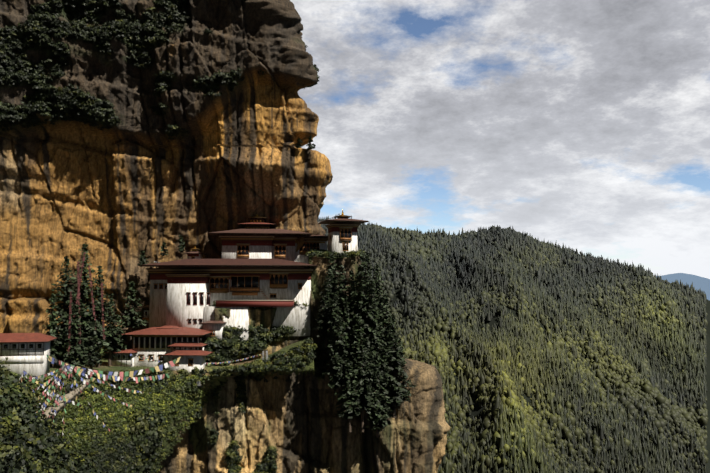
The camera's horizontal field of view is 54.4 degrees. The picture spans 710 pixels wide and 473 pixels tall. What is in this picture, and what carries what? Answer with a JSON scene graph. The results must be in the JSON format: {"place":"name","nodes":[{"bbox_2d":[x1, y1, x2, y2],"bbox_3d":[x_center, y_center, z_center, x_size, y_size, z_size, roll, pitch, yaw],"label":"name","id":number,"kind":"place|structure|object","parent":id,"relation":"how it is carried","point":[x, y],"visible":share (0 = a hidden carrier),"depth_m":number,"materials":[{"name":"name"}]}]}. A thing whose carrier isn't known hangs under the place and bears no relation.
{"place":"outdoors","nodes":[
{"label":"outdoors","id":0,"kind":"place"},
{"bbox_2d":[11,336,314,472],"bbox_3d":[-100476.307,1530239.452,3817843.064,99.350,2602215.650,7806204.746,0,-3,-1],"label":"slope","id":1,"kind":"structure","parent":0,"point":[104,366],"depth_m":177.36,"materials":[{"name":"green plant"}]},
{"bbox_2d":[0,333,56,381],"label":"building","id":2,"kind":"structure","parent":1,"relation":"on","point":[28,353],"depth_m":145.75,"materials":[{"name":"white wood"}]},
{"bbox_2d":[40,379,89,419],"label":"stone stairway","id":3,"kind":"object","parent":1,"relation":"on","point":[71,394],"visible":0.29,"depth_m":146.73,"materials":[{"name":"beige stone"}]},
{"bbox_2d":[0,357,202,472],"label":"bushes","id":4,"kind":"object","parent":1,"relation":"on","point":[37,445],"visible":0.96,"depth_m":133.05,"materials":[{"name":"green plant"}]},
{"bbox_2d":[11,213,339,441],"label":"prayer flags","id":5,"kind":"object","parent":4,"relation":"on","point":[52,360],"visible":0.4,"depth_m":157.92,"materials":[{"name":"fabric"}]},
{"bbox_2d":[13,358,292,472],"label":"slope shrubs","id":6,"kind":"object","parent":1,"relation":"on","point":[115,415],"visible":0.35,"depth_m":151.50,"materials":[{"name":"green plant"}]},
{"bbox_2d":[107,326,212,385],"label":"court houses","id":7,"kind":"structure","parent":1,"relation":"on","point":[169,343],"depth_m":180.55,"materials":[{"name":"white paint"}]},
{"bbox_2d":[48,338,316,399],"bbox_3d":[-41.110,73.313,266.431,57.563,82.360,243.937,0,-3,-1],"label":"court edge shrubs","id":8,"kind":"object","parent":1,"relation":"on","point":[307,350],"visible":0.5,"depth_m":174.85,"materials":[{"name":"green plant"}]},
{"bbox_2d":[141,259,317,341],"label":"building","id":9,"kind":"structure","parent":1,"relation":"on","point":[185,292],"depth_m":193.31,"materials":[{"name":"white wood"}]},
{"bbox_2d":[138,305,148,328],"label":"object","id":10,"kind":"structure","parent":9,"relation":"on","point":[146,314],"depth_m":199.05,"materials":[{"name":"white wood"}]},
{"bbox_2d":[184,246,205,258],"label":"cliff shrine","id":11,"kind":"object","parent":9,"relation":"on","point":[194,253],"visible":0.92,"depth_m":211.32,"materials":[{"name":"orange wood"}]},
{"bbox_2d":[0,0,332,348],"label":"cliff wall","id":12,"kind":"structure","parent":0,"point":[125,190],"depth_m":208.96,"materials":[{"name":"brown stone"}]},
{"bbox_2d":[0,0,319,139],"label":"cliff shrubs","id":13,"kind":"object","parent":12,"relation":"on","point":[38,21],"visible":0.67,"depth_m":197.87,"materials":[{"name":"green plant"}]},
{"bbox_2d":[208,215,310,260],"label":"temple","id":14,"kind":"structure","parent":12,"relation":"on","point":[258,246],"depth_m":209.91,"materials":[{"name":"white paint"}]},
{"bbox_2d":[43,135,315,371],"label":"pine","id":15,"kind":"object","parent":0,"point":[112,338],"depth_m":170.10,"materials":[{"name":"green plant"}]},
{"bbox_2d":[77,256,449,472],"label":"pillar rock","id":16,"kind":"object","parent":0,"point":[299,423],"visible":0.29,"depth_m":186.26,"materials":[{"name":"brown stone"}]},
{"bbox_2d":[103,324,299,366],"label":"bushes","id":17,"kind":"object","parent":16,"relation":"on","point":[260,337],"visible":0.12,"depth_m":187.74,"materials":[{"name":"green plant"}]},
{"bbox_2d":[212,249,367,308],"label":"terrace shrubs","id":18,"kind":"object","parent":16,"relation":"on","point":[322,252],"visible":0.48,"depth_m":196.11,"materials":[{"name":"green plant"}]},
{"bbox_2d":[295,235,327,263],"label":"link hall","id":19,"kind":"structure","parent":16,"relation":"on","point":[316,242],"depth_m":215.06,"materials":[{"name":"white paint"}]},
{"bbox_2d":[208,338,414,472],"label":"shrubs","id":20,"kind":"object","parent":16,"relation":"on","point":[232,459],"visible":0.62,"depth_m":183.53,"materials":[{"name":"green plant"}]},
{"bbox_2d":[318,210,368,253],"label":"tower","id":21,"kind":"structure","parent":16,"relation":"on","point":[342,232],"depth_m":204.60,"materials":[{"name":"white paint"}]},
{"bbox_2d":[313,253,415,437],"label":"pine","id":22,"kind":"object","parent":16,"relation":"on","point":[365,385],"depth_m":181.89,"materials":[{"name":"green plant"}]},
{"bbox_2d":[290,0,709,278],"label":"sky","id":23,"kind":"structure","parent":0,"point":[582,125],"materials":[{"name":"white"}]},
{"bbox_2d":[317,215,709,472],"bbox_3d":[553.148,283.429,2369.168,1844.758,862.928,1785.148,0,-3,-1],"label":"mountain forest","id":24,"kind":"object","parent":0,"point":[625,415],"visible":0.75,"depth_m":2223.01,"materials":[{"name":"green plant"}]},
{"bbox_2d":[656,273,709,299],"bbox_3d":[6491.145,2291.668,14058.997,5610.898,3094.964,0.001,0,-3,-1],"label":"distant mountain","id":25,"kind":"structure","parent":0,"point":[702,283],"depth_m":14150.09,"materials":[{"name":"blue"}]}
]}

